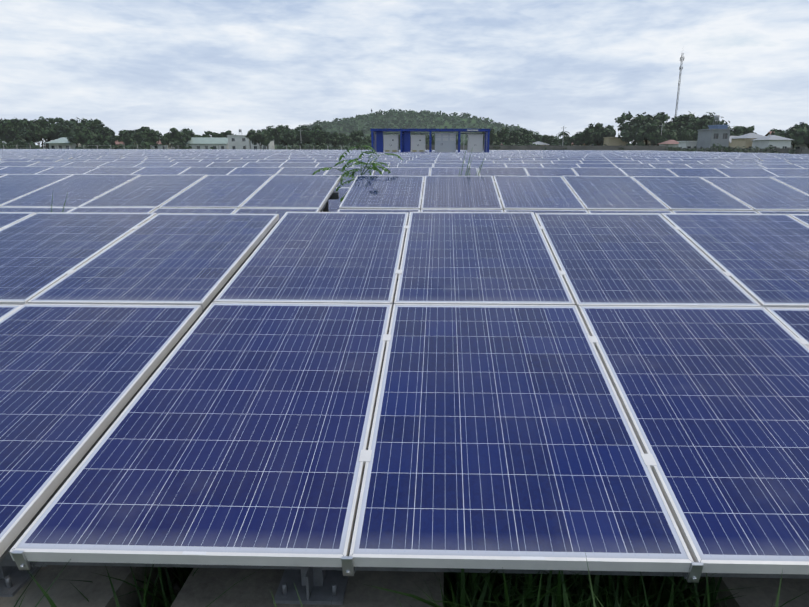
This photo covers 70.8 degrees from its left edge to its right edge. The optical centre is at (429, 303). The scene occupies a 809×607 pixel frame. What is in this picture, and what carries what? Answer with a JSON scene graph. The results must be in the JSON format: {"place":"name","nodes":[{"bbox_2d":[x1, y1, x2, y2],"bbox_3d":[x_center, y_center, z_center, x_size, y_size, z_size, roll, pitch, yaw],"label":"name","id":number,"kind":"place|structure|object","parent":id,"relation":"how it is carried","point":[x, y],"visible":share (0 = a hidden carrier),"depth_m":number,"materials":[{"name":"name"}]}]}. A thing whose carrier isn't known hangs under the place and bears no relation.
{"place":"outdoors","nodes":[
{"label":"outdoors","id":0,"kind":"place"},
{"bbox_2d":[172,574,577,596],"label":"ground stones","id":1,"kind":"object","parent":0,"point":[176,587],"visible":0.02,"depth_m":2.18,"materials":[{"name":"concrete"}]},
{"bbox_2d":[0,0,808,145],"label":"sky","id":2,"kind":"structure","parent":0,"point":[544,67],"materials":[{"name":"white"}]},
{"bbox_2d":[274,108,559,148],"bbox_3d":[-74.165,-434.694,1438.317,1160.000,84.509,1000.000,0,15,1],"label":"hill terrain","id":3,"kind":"structure","parent":0,"point":[446,123],"depth_m":1243.91,"materials":[{"name":"green plant"}]},
{"bbox_2d":[157,149,689,606],"bbox_3d":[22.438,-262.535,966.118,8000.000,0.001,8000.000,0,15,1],"label":"ground","id":4,"kind":"structure","parent":0,"point":[635,590],"depth_m":2.20,"materials":[{"name":"green plant"}]},
{"bbox_2d":[3,145,383,149],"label":"fence","id":5,"kind":"object","parent":4,"relation":"on","point":[164,146],"visible":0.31,"depth_m":125.34,"materials":[{"name":"metal"}]},
{"bbox_2d":[51,137,487,211],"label":"tall weed grass","id":6,"kind":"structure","parent":4,"relation":"on","point":[457,174],"depth_m":8.68,"materials":[{"name":"green plant"}]},
{"bbox_2d":[312,145,403,201],"bbox_3d":[-1.009,-1.625,9.001,1.225,1.693,1.304,13,20,38],"label":"sapling tree","id":7,"kind":"object","parent":4,"relation":"on","point":[355,170],"depth_m":8.86,"materials":[{"name":"green plant"}]},
{"bbox_2d":[9,143,796,153],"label":"shrub","id":8,"kind":"object","parent":4,"relation":"on","point":[719,146],"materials":[{"name":"green plant"}]},
{"bbox_2d":[0,111,808,149],"bbox_3d":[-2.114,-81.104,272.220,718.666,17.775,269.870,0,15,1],"label":"treeline","id":9,"kind":"object","parent":4,"relation":"on","point":[681,127],"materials":[{"name":"green plant"}]},
{"bbox_2d":[0,191,808,606],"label":"table substructure","id":10,"kind":"object","parent":4,"relation":"on","point":[204,585],"depth_m":1.86,"materials":[{"name":"metal"}]},
{"bbox_2d":[0,155,808,582],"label":"solar panel frames","id":11,"kind":"structure","parent":10,"relation":"on","point":[692,567],"depth_m":2.09,"materials":[{"name":"metal"}]},
{"bbox_2d":[0,149,808,560],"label":"solar panels","id":12,"kind":"object","parent":11,"relation":"attached to","point":[502,431],"visible":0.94,"depth_m":2.67,"materials":[{"name":"blue glass"}]},
{"bbox_2d":[14,547,807,606],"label":"grass","id":13,"kind":"structure","parent":4,"relation":"on","point":[507,590],"depth_m":1.89,"materials":[{"name":"green plant"}]},
{"bbox_2d":[45,115,808,149],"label":"buildings","id":14,"kind":"structure","parent":4,"relation":"on","point":[716,135],"depth_m":167.02,"materials":[{"name":"white metal"}]},
{"bbox_2d":[371,129,489,152],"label":"inverter station","id":15,"kind":"object","parent":4,"relation":"on","point":[445,142],"visible":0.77,"depth_m":59.33,"materials":[{"name":"blue paint"}]},
{"bbox_2d":[298,124,662,145],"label":"palm trees","id":16,"kind":"object","parent":4,"relation":"on","point":[300,130],"visible":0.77,"depth_m":196.14,"materials":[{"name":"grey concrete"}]},
{"bbox_2d":[444,586,611,606],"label":"broadleaf weeds","id":17,"kind":"object","parent":4,"relation":"on","point":[486,594],"visible":0.02,"depth_m":1.94,"materials":[{"name":"green plant"}]},
{"bbox_2d":[426,145,808,153],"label":"boundary wall","id":18,"kind":"structure","parent":4,"relation":"on","point":[802,150],"depth_m":121.54,"materials":[{"name":"concrete"}]},
{"bbox_2d":[675,53,683,116],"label":"radio mast","id":19,"kind":"object","parent":4,"relation":"on","point":[680,67],"visible":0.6,"depth_m":278.08,"materials":[{"name":"grey metal"}]}
]}

